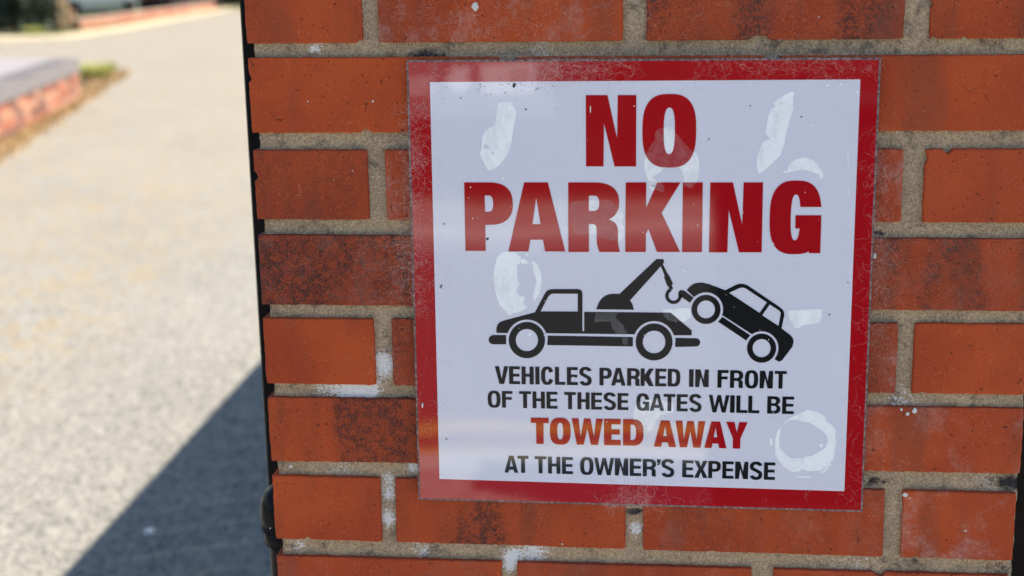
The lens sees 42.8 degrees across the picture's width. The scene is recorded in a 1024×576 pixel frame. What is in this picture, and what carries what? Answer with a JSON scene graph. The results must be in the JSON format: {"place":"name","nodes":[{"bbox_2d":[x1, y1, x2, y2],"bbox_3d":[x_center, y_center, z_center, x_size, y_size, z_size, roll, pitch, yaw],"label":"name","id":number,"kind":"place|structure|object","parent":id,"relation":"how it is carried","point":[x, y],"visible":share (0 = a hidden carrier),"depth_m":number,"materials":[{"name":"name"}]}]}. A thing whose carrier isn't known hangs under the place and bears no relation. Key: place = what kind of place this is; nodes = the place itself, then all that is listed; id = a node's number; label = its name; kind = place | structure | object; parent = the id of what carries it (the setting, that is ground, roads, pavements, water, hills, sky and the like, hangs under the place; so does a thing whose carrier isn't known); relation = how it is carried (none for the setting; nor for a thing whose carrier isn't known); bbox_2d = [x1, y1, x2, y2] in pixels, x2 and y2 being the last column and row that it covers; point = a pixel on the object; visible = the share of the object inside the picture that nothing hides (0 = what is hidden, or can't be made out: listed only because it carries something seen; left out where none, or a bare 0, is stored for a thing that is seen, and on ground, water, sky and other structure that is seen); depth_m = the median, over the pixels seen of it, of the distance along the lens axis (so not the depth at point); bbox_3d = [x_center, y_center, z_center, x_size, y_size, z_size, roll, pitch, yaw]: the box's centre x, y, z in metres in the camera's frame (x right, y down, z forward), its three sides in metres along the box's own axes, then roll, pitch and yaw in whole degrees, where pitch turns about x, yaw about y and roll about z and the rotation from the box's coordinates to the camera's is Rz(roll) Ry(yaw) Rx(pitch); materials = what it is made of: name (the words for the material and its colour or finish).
{"place":"outdoors","nodes":[
{"label":"outdoors","id":0,"kind":"place"},
{"bbox_2d":[0,59,50,75],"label":"raised patio","id":1,"kind":"structure","parent":0,"point":[9,65],"depth_m":13.05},
{"bbox_2d":[0,5,239,40],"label":"ground","id":2,"kind":"structure","parent":0,"point":[84,13],"depth_m":32.44,"materials":[{"name":"concrete"}]},
{"bbox_2d":[0,0,62,32],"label":"conifer tree","id":3,"kind":"object","parent":2,"relation":"on","point":[18,14],"visible":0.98,"depth_m":28.03,"materials":[{"name":"green plant"}]},
{"bbox_2d":[20,27,46,34],"bbox_3d":[-10.039,-5.398,27.387,0.545,0.160,0.521,-11,16,-39],"label":"weed tuft","id":4,"kind":"object","parent":2,"relation":"on","point":[32,30],"visible":1,"depth_m":27.28,"materials":[{"name":"green plant"}]},
{"bbox_2d":[3,11,74,28],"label":"garden wall","id":5,"kind":"structure","parent":2,"relation":"on","point":[66,20],"depth_m":30.05,"materials":[{"name":"brick"}]},
{"bbox_2d":[0,58,80,139],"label":"garden wall","id":6,"kind":"structure","parent":2,"relation":"on","point":[29,94],"depth_m":11.80,"materials":[{"name":"brick"}]},
{"bbox_2d":[48,0,72,30],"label":"trunk","id":7,"kind":"object","parent":2,"relation":"on","point":[67,15],"visible":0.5,"depth_m":28.83,"materials":[{"name":"brown plant"}]},
{"bbox_2d":[38,0,139,8],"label":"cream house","id":8,"kind":"structure","parent":2,"relation":"on","point":[109,4],"depth_m":43.34,"materials":[{"name":"tile"}]},
{"bbox_2d":[66,0,135,11],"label":"parked van","id":9,"kind":"object","parent":2,"relation":"on","point":[129,5],"visible":0.81,"depth_m":38.23,"materials":[{"name":"white paint"}]},
{"bbox_2d":[0,8,236,39],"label":"verge","id":10,"kind":"structure","parent":2,"relation":"on","point":[122,28],"depth_m":29.01,"materials":[{"name":"green plant"}]},
{"bbox_2d":[71,2,214,29],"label":"garden wall","id":11,"kind":"structure","parent":2,"relation":"on","point":[106,20],"depth_m":32.73,"materials":[{"name":"brick"}]},
{"bbox_2d":[138,0,220,10],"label":"hedge","id":12,"kind":"object","parent":2,"relation":"on","point":[149,4],"visible":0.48,"depth_m":37.05,"materials":[{"name":"green plant"}]},
{"bbox_2d":[218,0,239,4],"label":"hedge","id":13,"kind":"object","parent":2,"relation":"on","point":[229,2],"visible":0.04,"depth_m":44.49,"materials":[{"name":"green plant"}]},
{"bbox_2d":[244,0,1023,575],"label":"brick pier","id":14,"kind":"structure","parent":2,"relation":"on","point":[944,408],"depth_m":1.12,"materials":[{"name":"brick"}]},
{"bbox_2d":[240,0,282,575],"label":"driveway gate","id":15,"kind":"structure","parent":14,"relation":"attached to","point":[273,543],"depth_m":1.33,"materials":[{"name":"black metal"}]},
{"bbox_2d":[406,57,880,511],"bbox_3d":[0.107,0.002,1.112,0.390,0.390,0.004,0,13,6],"label":"warning sign","id":16,"kind":"object","parent":14,"relation":"attached to","point":[642,282],"visible":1,"depth_m":1.11,"materials":[{"name":"plastic"}]},
{"bbox_2d":[1011,394,1023,575],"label":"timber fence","id":17,"kind":"object","parent":2,"relation":"on","point":[1017,561],"depth_m":1.22,"materials":[{"name":"brown wood"}]},
{"bbox_2d":[0,9,270,575],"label":"driveway","id":18,"kind":"structure","parent":0,"point":[162,126],"depth_m":5.12,"materials":[{"name":"grey asphalt"}]},
{"bbox_2d":[0,68,130,164],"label":"leaf litter","id":19,"kind":"object","parent":18,"relation":"on","point":[100,85],"visible":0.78,"depth_m":12.03,"materials":[{"name":"brown plant"}]},
{"bbox_2d":[78,61,119,80],"bbox_3d":[-5.208,-2.675,16.107,0.669,0.220,0.665,-12,17,-41],"label":"weed tuft","id":20,"kind":"object","parent":18,"relation":"on","point":[97,70],"visible":0.65,"depth_m":15.98,"materials":[{"name":"green plant"}]},
{"bbox_2d":[5,188,258,572],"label":"loose stones","id":21,"kind":"object","parent":18,"relation":"on","point":[208,560],"visible":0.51,"depth_m":4.49,"materials":[{"name":"grey gravel"}]},
{"bbox_2d":[145,528,154,533],"bbox_3d":[-0.897,0.600,3.236,0.024,0.010,0.023,0,13,6],"label":"pebble","id":22,"kind":"object","parent":18,"relation":"on","point":[150,531],"visible":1,"depth_m":3.23,"materials":[{"name":"grey stone"}]}
]}

